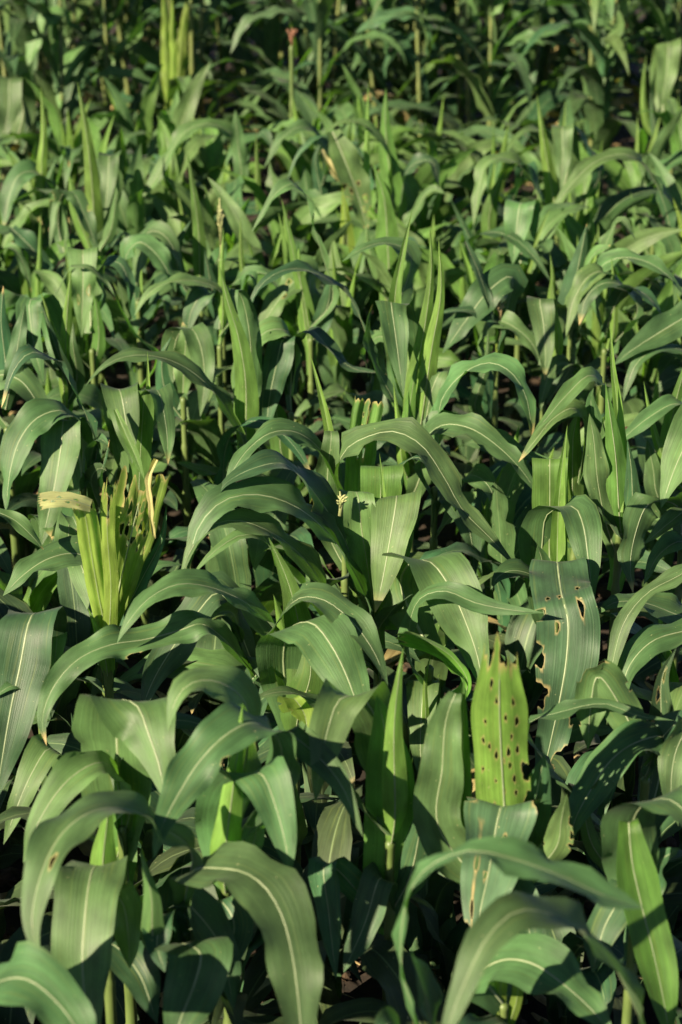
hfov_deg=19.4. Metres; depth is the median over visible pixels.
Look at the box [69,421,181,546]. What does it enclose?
maize plant
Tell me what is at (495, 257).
maize plant
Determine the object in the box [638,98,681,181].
maize plant
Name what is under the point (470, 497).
maize plant
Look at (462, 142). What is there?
maize plant
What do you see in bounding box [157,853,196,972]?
maize plant
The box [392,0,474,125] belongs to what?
tall maize plant
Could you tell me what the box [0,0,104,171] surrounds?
tall maize plant
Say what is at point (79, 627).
maize plant
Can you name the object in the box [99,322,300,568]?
maize plant
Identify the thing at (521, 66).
tall maize plant
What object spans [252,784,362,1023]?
maize plant
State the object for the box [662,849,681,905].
maize plant
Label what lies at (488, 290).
maize plant
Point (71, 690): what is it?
maize plant
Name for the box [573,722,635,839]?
maize plant
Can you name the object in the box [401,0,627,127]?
tall maize plant
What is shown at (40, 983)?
maize plant
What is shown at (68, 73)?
tall maize plant
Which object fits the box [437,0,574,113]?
tall maize plant
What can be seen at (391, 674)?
maize plant
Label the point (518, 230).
maize plant
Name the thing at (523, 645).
maize plant
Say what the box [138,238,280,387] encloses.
maize plant
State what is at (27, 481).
maize plant
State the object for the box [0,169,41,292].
maize plant
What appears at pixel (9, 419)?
maize plant
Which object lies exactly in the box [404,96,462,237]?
maize plant
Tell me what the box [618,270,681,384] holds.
maize plant
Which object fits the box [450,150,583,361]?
maize plant
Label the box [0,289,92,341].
maize plant
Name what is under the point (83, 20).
tall maize plant
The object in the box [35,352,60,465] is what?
maize plant
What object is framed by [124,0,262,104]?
tall maize plant
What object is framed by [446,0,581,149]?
tall maize plant
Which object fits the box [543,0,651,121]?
tall maize plant
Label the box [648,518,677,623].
maize plant
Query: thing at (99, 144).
maize plant
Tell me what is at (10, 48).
tall maize plant
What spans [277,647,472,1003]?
maize plant
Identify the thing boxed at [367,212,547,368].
maize plant
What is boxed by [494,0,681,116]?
tall maize plant
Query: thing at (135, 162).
maize plant
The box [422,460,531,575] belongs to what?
maize plant
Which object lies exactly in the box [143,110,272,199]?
maize plant
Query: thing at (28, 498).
maize plant
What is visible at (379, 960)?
maize plant
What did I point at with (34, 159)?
maize plant
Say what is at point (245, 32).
tall maize plant
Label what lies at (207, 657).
maize plant
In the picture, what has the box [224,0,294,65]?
tall maize plant
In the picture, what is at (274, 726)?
maize plant
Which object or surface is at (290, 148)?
maize plant
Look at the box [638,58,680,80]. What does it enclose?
tall maize plant
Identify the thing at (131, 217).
maize plant
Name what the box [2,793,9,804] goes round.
maize plant
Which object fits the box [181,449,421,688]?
maize plant
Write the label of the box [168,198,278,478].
maize plant
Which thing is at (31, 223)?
maize plant
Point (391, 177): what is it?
maize plant
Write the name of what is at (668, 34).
tall maize plant
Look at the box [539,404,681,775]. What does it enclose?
maize plant
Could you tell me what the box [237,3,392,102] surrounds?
tall maize plant
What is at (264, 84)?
tall maize plant
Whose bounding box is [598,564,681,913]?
maize plant
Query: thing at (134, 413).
maize plant
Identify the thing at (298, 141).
maize plant
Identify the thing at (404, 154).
maize plant
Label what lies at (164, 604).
maize plant
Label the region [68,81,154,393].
maize plant
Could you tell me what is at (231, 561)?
maize plant
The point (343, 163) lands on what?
maize plant
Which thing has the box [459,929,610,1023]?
maize plant
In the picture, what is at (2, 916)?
maize plant
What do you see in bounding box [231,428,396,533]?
maize plant
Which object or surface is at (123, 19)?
tall maize plant
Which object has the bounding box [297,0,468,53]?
tall maize plant
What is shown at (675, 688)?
maize plant
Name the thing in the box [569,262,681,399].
maize plant
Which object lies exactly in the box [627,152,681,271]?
maize plant
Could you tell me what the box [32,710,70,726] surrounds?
maize plant
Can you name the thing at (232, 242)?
maize plant
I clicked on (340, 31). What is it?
tall maize plant
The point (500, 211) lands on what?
maize plant
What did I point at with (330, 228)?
maize plant
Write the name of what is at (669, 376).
maize plant
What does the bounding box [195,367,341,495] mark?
maize plant
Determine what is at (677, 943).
maize plant
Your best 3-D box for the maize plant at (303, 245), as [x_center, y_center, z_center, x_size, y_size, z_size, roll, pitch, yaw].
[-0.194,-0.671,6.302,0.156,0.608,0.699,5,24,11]
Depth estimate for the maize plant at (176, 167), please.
6.95 m
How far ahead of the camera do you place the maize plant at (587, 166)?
6.19 m
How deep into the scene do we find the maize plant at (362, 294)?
6.17 m
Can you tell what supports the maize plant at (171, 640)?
on the ground
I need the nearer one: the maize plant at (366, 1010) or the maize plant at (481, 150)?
the maize plant at (366, 1010)
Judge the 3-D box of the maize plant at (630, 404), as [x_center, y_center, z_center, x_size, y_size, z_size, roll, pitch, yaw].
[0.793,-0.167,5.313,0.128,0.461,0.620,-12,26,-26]
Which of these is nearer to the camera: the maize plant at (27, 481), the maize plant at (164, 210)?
the maize plant at (27, 481)
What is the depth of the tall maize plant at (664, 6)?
9.17 m
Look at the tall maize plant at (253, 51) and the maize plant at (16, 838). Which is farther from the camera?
the tall maize plant at (253, 51)
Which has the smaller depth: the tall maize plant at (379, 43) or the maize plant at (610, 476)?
the maize plant at (610, 476)
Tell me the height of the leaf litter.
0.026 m
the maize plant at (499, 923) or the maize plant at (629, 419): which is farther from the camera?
the maize plant at (629, 419)
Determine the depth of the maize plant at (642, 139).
7.20 m
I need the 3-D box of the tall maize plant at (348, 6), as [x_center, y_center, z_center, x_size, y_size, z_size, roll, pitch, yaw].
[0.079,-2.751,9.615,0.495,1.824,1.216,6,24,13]
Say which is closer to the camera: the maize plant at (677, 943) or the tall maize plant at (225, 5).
the maize plant at (677, 943)
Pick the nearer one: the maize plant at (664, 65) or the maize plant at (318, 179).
the maize plant at (318, 179)
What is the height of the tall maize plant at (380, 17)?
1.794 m
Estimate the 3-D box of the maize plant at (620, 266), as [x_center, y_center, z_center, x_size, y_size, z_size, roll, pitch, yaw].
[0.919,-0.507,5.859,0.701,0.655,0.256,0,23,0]
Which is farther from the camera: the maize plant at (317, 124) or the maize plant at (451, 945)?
the maize plant at (317, 124)
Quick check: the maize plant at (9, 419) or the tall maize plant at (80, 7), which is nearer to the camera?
the maize plant at (9, 419)
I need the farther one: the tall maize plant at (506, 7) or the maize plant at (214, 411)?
the tall maize plant at (506, 7)
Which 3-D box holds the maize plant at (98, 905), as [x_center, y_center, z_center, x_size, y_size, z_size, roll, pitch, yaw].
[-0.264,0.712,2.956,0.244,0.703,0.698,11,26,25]
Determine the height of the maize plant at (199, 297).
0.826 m
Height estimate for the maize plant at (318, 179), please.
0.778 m
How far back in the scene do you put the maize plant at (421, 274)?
6.09 m
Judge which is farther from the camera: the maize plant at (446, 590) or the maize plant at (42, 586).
the maize plant at (42, 586)
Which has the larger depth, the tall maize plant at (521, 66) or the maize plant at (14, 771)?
the tall maize plant at (521, 66)
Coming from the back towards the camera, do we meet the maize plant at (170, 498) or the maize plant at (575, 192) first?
the maize plant at (575, 192)
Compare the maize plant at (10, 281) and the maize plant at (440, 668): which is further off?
the maize plant at (10, 281)
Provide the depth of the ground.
5.55 m
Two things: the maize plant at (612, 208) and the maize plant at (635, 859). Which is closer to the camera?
the maize plant at (635, 859)
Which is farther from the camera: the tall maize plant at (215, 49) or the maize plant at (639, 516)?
the tall maize plant at (215, 49)
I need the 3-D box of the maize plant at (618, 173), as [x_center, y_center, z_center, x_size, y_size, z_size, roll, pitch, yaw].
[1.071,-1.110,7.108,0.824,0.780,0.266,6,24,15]
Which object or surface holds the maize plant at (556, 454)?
on the ground
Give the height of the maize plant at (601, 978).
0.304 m
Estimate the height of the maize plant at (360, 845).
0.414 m
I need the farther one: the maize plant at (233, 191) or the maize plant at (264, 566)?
the maize plant at (233, 191)
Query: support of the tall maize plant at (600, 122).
on the ground
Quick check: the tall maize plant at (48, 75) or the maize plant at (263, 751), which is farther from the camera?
the tall maize plant at (48, 75)
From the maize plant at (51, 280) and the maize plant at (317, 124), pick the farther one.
the maize plant at (317, 124)
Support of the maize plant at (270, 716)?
on the ground
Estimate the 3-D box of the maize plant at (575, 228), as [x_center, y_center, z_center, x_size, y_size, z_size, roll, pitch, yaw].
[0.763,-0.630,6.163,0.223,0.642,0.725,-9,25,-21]
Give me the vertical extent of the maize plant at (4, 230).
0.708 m
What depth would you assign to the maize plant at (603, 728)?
3.83 m
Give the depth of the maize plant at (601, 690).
3.18 m
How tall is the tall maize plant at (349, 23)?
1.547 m
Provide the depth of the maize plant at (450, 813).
2.96 m
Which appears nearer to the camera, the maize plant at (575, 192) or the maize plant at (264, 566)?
the maize plant at (264, 566)
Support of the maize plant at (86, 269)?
on the ground
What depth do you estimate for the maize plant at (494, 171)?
6.94 m
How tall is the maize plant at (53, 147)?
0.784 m
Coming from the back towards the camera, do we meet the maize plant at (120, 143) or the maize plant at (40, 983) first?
the maize plant at (120, 143)
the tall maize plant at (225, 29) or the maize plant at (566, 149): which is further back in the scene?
the tall maize plant at (225, 29)
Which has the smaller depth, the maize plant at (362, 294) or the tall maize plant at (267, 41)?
the maize plant at (362, 294)
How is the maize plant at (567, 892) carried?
on the ground
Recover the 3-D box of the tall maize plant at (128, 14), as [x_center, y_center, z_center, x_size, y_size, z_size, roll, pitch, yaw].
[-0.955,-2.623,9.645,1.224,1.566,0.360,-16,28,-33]
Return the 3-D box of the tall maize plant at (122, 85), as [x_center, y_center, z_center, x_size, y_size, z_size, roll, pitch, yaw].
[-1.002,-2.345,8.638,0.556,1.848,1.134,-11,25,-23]
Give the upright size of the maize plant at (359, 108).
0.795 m
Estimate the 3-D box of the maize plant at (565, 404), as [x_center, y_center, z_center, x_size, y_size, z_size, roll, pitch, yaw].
[0.466,0.122,4.190,0.441,0.815,0.394,0,23,0]
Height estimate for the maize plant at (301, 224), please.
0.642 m
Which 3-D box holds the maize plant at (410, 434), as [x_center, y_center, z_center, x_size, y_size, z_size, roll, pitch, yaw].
[0.006,0.127,4.115,0.645,0.865,0.339,-4,23,-9]
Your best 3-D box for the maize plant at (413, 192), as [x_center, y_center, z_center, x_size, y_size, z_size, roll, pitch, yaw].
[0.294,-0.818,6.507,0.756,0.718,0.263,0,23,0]
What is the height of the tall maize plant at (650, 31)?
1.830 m
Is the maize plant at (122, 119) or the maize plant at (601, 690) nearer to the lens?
the maize plant at (601, 690)
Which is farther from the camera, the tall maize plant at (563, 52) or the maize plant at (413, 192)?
the tall maize plant at (563, 52)
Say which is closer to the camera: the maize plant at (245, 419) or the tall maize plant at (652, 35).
the maize plant at (245, 419)
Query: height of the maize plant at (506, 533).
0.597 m
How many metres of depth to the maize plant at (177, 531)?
4.79 m
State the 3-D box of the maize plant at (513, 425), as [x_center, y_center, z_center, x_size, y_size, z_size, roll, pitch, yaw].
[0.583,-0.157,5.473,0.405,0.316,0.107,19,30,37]
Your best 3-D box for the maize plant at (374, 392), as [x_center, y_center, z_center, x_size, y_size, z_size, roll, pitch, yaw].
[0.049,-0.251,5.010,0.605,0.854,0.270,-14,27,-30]
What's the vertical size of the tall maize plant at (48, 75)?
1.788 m
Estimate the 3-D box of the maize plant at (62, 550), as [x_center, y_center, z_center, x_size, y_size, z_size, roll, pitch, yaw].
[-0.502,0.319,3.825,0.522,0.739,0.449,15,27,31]
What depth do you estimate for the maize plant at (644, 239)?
5.91 m
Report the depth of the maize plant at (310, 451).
4.78 m
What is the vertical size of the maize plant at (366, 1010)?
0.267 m
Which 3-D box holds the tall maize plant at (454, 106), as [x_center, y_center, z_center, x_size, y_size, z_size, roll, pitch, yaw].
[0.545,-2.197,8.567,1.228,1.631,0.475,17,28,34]
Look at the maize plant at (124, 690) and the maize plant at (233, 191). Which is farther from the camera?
the maize plant at (233, 191)
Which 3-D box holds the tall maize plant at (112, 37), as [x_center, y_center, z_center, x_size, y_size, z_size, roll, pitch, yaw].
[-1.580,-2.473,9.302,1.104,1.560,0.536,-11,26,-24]
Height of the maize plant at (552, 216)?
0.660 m
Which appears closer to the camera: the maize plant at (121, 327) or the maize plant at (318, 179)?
the maize plant at (121, 327)
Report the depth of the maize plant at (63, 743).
3.52 m
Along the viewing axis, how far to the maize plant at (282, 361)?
4.70 m
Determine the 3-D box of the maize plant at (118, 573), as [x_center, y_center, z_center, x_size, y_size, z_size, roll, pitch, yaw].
[-0.445,0.306,3.626,0.678,0.921,0.246,6,24,14]
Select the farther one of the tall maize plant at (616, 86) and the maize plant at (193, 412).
the tall maize plant at (616, 86)
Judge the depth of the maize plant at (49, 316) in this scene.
4.81 m
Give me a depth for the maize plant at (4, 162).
7.01 m
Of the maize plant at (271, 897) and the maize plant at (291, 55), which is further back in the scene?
the maize plant at (291, 55)
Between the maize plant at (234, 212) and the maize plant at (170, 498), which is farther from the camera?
the maize plant at (234, 212)
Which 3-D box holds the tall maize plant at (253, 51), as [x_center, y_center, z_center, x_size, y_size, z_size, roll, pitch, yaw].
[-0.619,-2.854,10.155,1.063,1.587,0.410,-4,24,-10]
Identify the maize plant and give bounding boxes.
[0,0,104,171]
[0,0,117,222]
[0,0,121,95]
[0,0,121,130]
[0,0,224,145]
[0,4,111,176]
[0,7,100,179]
[0,75,69,239]
[0,78,131,247]
[0,91,70,335]
[0,136,19,224]
[0,159,11,222]
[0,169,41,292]
[0,189,118,409]
[0,198,80,277]
[0,224,47,352]
[0,239,119,378]
[0,272,169,528]
[0,286,97,594]
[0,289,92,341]
[0,343,107,609]
[0,355,48,416]
[0,408,171,525]
[0,414,37,507]
[0,422,40,558]
[0,464,39,499]
[0,508,182,809]
[0,537,11,574]
[0,570,129,668]
[0,588,103,753]
[0,606,136,911]
[0,776,80,845]
[0,806,274,940]
[0,811,24,868]
[0,897,20,941]
[0,914,51,1023]
[0,940,95,1023]
[2,0,124,45]
[2,3,147,74]
[2,6,147,124]
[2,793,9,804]
[6,141,67,248]
[8,458,169,856]
[9,153,38,327]
[10,158,191,325]
[12,766,16,775]
[21,790,322,1023]
[22,485,108,608]
[23,694,281,1023]
[24,246,130,409]
[31,114,154,285]
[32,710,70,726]
[34,0,199,139]
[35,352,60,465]
[36,0,148,103]
[36,536,181,732]
[37,569,363,844]
[39,0,217,128]
[42,378,155,465]
[46,379,199,471]
[46,733,302,885]
[48,63,162,189]
[51,814,160,1023]
[54,247,158,511]
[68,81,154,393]
[69,0,228,90]
[69,0,330,181]
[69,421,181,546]
[72,0,233,83]
[77,156,203,287]
[79,0,267,112]
[84,0,158,53]
[84,351,182,684]
[86,266,309,619]
[95,0,288,119]
[95,4,223,48]
[95,677,223,769]
[97,61,261,220]
[97,490,208,609]
[99,128,129,255]
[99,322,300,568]
[105,270,166,388]
[109,365,235,513]
[111,0,302,151]
[115,143,170,299]
[115,174,260,287]
[119,572,420,712]
[120,221,215,406]
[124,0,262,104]
[134,228,300,482]
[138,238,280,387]
[138,618,241,719]
[138,738,337,852]
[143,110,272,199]
[143,175,318,294]
[144,115,221,319]
[144,115,272,244]
[145,22,301,106]
[145,548,200,623]
[146,192,196,344]
[148,1,232,116]
[150,153,232,424]
[151,411,263,483]
[152,665,300,1023]
[154,0,303,125]
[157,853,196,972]
[159,177,366,367]
[164,519,303,581]
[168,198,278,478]
[180,0,428,208]
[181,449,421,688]
[181,686,335,800]
[182,198,249,392]
[186,113,275,194]
[189,796,365,967]
[190,479,307,644]
[191,213,388,424]
[191,398,234,497]
[194,0,407,130]
[195,0,398,112]
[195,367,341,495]
[199,997,387,1023]
[202,0,366,172]
[204,815,272,1023]
[206,0,336,104]
[206,0,420,155]
[207,2,293,82]
[219,161,376,258]
[220,27,357,215]
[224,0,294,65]
[225,91,363,217]
[226,355,510,736]
[231,316,440,570]
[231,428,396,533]
[233,204,308,392]
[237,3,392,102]
[246,0,539,172]
[247,460,319,616]
[251,237,421,524]
[252,178,364,504]
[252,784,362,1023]
[254,3,303,71]
[254,119,373,247]
[254,128,340,250]
[255,537,387,983]
[256,1,262,56]
[258,97,446,211]
[261,545,423,667]
[264,712,404,793]
[265,552,557,896]
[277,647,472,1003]
[280,0,422,123]
[281,65,452,212]
[281,136,378,256]
[284,0,361,60]
[290,13,365,96]
[291,186,377,319]
[291,245,526,421]
[294,348,470,439]
[296,240,387,441]
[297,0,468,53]
[297,0,543,170]
[299,0,508,101]
[299,733,354,861]
[300,0,511,175]
[300,445,344,486]
[305,442,382,466]
[306,222,452,317]
[312,414,475,551]
[321,129,371,252]
[321,148,502,283]
[322,83,445,316]
[323,147,502,268]
[325,880,558,1023]
[332,0,399,123]
[337,229,378,405]
[344,0,632,153]
[355,164,443,409]
[360,939,445,1023]
[362,213,523,651]
[363,0,610,173]
[364,239,556,385]
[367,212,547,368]
[367,215,531,380]
[367,666,473,784]
[373,124,524,239]
[374,836,642,1023]
[379,0,584,180]
[384,352,549,667]
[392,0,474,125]
[396,123,542,249]
[398,571,524,702]
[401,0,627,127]
[402,0,482,127]
[403,0,512,51]
[403,868,472,978]
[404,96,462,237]
[413,632,573,1018]
[420,481,608,663]
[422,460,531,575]
[429,189,621,274]
[429,884,575,1004]
[430,162,545,250]
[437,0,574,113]
[437,2,568,103]
[442,202,595,417]
[442,241,541,554]
[442,890,644,1023]
[443,362,489,491]
[443,426,564,466]
[444,0,580,184]
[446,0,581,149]
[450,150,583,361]
[450,601,543,752]
[456,413,655,582]
[456,450,532,634]
[457,238,507,462]
[458,115,610,277]
[458,199,549,435]
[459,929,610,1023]
[467,366,659,720]
[468,721,511,790]
[471,216,636,491]
[477,9,649,69]
[477,187,658,254]
[480,5,652,67]
[488,227,681,375]
[491,429,637,797]
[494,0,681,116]
[498,398,573,453]
[506,99,593,283]
[510,226,681,412]
[511,186,658,351]
[518,0,657,73]
[519,0,639,195]
[519,0,640,190]
[519,413,603,461]
[527,280,643,546]
[527,649,681,1016]
[529,97,603,325]
[531,108,681,267]
[532,236,650,445]
[533,138,631,225]
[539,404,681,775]
[539,895,625,1023]
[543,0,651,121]
[546,0,654,123]
[547,450,643,552]
[550,0,681,174]
[550,749,616,908]
[551,805,681,880]
[555,147,681,353]
[556,1,634,85]
[558,205,615,362]
[562,0,681,153]
[564,248,681,413]
[568,607,678,836]
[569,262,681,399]
[571,326,681,738]
[572,2,651,82]
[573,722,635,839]
[576,520,670,624]
[583,785,681,1023]
[595,371,681,485]
[596,370,681,608]
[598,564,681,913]
[600,117,663,236]
[611,0,657,104]
[615,103,681,171]
[615,295,681,477]
[616,0,681,127]
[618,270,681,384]
[622,2,681,92]
[623,161,664,286]
[626,212,681,386]
[627,0,657,80]
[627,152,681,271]
[630,379,660,448]
[634,429,680,623]
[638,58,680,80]
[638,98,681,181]
[640,38,681,219]
[641,165,681,216]
[643,10,681,25]
[643,27,681,121]
[647,352,681,396]
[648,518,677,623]
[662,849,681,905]
[667,6,681,17]
[669,681,681,842]
[671,934,681,1023]
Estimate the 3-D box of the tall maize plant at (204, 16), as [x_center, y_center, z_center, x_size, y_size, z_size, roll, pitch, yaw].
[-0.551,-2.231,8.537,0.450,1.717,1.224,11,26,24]
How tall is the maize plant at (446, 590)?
0.730 m
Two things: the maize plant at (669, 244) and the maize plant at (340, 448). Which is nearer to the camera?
the maize plant at (340, 448)
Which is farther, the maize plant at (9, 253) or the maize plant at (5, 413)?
the maize plant at (9, 253)
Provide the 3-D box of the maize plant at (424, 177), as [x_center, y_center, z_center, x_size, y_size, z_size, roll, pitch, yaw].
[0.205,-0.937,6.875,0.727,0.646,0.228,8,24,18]
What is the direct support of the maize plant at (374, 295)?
on the ground
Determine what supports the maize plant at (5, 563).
on the ground
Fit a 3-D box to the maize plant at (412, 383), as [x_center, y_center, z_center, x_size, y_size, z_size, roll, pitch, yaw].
[0.258,-0.127,4.478,0.438,1.046,0.541,0,23,0]
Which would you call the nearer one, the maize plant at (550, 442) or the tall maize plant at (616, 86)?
the maize plant at (550, 442)
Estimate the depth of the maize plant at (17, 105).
7.23 m
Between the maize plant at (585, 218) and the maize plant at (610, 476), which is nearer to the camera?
the maize plant at (610, 476)
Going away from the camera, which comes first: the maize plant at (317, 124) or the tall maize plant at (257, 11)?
the maize plant at (317, 124)
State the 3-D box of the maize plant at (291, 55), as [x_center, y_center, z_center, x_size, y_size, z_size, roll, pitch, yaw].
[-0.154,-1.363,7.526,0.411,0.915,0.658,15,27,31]
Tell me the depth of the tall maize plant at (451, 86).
9.81 m
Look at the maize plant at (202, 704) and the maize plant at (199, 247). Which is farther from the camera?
the maize plant at (199, 247)
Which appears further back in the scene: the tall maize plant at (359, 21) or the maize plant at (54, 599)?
the tall maize plant at (359, 21)
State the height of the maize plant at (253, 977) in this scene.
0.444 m
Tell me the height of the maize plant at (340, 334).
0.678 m
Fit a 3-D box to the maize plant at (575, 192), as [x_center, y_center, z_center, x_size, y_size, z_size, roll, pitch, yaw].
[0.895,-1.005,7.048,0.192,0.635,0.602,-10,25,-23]
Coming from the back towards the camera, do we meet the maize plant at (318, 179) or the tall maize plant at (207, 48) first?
the tall maize plant at (207, 48)
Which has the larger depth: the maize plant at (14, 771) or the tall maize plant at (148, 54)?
the tall maize plant at (148, 54)
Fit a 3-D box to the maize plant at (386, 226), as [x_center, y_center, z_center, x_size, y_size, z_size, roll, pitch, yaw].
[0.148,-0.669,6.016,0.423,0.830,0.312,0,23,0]
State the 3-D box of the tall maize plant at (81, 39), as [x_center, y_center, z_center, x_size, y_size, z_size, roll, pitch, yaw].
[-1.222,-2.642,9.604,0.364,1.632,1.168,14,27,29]
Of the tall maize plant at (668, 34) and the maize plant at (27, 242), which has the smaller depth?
the maize plant at (27, 242)
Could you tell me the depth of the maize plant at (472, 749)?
3.80 m
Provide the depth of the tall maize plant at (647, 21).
10.80 m
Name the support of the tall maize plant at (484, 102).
on the ground
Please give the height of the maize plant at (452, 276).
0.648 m
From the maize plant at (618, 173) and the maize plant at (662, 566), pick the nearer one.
the maize plant at (662, 566)
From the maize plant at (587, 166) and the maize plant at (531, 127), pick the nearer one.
the maize plant at (587, 166)
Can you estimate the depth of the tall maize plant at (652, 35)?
8.92 m
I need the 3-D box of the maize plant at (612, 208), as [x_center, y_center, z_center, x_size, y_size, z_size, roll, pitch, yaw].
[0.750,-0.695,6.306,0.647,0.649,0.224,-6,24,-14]
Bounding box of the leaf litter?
[0,144,681,1021]
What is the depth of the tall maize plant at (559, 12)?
10.39 m
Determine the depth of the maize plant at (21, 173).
6.32 m
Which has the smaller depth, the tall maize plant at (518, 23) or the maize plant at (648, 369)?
the maize plant at (648, 369)
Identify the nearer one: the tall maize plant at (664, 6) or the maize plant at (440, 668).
the maize plant at (440, 668)
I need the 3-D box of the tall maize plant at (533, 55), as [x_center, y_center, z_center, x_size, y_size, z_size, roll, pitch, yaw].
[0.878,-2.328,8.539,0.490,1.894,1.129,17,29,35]
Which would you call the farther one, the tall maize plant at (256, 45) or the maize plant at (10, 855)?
the tall maize plant at (256, 45)
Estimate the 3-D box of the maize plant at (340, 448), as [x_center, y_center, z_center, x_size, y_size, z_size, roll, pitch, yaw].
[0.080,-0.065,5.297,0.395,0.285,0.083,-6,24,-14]
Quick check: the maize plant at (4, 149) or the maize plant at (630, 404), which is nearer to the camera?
the maize plant at (630, 404)
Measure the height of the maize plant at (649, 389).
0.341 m
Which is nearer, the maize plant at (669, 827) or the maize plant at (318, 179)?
the maize plant at (669, 827)
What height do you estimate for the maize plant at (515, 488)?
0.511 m
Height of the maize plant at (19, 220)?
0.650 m
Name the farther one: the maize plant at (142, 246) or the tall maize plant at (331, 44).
the tall maize plant at (331, 44)
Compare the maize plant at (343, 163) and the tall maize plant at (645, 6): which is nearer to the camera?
the maize plant at (343, 163)
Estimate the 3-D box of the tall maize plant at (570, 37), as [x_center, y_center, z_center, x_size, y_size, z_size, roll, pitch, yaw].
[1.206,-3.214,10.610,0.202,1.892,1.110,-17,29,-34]
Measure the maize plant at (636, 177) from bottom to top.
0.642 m
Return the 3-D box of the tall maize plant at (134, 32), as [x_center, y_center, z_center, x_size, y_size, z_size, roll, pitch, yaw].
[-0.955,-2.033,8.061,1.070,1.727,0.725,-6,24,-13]
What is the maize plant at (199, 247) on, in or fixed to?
on the ground
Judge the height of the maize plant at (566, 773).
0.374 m
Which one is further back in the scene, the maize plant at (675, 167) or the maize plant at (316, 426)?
the maize plant at (675, 167)
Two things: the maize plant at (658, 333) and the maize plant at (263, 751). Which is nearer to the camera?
the maize plant at (263, 751)
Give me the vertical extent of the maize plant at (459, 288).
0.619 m
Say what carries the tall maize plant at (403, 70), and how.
on the ground
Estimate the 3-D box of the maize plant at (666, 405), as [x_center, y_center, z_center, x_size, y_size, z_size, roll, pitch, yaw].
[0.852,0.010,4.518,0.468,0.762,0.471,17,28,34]
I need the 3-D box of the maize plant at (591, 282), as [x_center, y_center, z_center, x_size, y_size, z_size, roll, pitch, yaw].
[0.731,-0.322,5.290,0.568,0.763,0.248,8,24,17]
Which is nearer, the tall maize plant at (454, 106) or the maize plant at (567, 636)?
the maize plant at (567, 636)
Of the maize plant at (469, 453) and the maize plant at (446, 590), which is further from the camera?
the maize plant at (469, 453)
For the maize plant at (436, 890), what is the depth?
3.38 m
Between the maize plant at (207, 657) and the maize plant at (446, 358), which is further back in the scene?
the maize plant at (446, 358)
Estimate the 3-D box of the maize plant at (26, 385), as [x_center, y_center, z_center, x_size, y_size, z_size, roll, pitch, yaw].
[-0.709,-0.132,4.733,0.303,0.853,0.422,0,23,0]
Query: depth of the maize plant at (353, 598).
4.34 m
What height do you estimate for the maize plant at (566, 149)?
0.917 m
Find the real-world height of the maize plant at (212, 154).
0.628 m
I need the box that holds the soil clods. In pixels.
[0,266,681,1023]
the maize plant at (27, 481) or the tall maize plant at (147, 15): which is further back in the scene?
the tall maize plant at (147, 15)
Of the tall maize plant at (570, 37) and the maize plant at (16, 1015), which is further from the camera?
the tall maize plant at (570, 37)
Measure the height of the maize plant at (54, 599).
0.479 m
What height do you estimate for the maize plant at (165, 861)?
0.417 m
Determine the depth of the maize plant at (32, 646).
3.42 m
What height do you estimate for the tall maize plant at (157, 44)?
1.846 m
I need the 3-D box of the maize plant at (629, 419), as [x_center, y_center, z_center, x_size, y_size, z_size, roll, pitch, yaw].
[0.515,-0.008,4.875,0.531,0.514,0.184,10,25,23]
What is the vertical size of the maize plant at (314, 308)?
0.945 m
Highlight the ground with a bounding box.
[0,0,681,1023]
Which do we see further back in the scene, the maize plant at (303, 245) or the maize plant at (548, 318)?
the maize plant at (303, 245)
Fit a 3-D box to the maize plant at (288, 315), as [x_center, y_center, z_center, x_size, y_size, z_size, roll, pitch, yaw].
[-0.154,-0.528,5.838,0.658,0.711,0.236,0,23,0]
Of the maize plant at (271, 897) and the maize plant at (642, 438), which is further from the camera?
the maize plant at (642, 438)
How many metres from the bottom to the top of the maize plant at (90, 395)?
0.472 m
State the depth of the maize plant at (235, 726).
2.83 m
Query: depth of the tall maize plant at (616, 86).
8.74 m
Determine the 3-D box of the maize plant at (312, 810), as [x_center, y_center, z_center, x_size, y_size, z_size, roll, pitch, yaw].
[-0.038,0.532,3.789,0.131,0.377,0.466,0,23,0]
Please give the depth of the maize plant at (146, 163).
6.87 m
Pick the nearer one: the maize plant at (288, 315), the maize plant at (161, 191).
the maize plant at (288, 315)
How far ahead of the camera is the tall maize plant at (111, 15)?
9.85 m
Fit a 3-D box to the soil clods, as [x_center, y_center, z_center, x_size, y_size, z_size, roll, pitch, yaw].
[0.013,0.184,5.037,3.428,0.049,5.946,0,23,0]
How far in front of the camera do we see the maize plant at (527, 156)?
7.42 m
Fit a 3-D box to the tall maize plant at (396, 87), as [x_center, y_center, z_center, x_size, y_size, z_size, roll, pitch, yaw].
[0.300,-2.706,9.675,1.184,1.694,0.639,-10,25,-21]
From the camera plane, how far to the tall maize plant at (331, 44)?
10.94 m
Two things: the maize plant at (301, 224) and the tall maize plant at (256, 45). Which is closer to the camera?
the maize plant at (301, 224)
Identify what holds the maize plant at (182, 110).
on the ground
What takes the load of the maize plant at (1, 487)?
on the ground
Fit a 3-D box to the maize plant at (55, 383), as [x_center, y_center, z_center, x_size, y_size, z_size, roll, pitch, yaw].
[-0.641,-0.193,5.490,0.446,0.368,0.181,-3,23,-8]
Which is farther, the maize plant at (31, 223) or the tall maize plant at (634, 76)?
the tall maize plant at (634, 76)
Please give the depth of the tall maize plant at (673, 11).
8.95 m
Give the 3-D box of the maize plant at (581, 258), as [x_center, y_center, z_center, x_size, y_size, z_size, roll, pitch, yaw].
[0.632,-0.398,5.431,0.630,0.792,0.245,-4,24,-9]
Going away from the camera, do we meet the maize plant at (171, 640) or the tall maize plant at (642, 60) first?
the maize plant at (171, 640)
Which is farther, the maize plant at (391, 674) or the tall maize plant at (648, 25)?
the tall maize plant at (648, 25)
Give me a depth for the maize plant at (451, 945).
3.26 m
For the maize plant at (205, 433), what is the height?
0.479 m

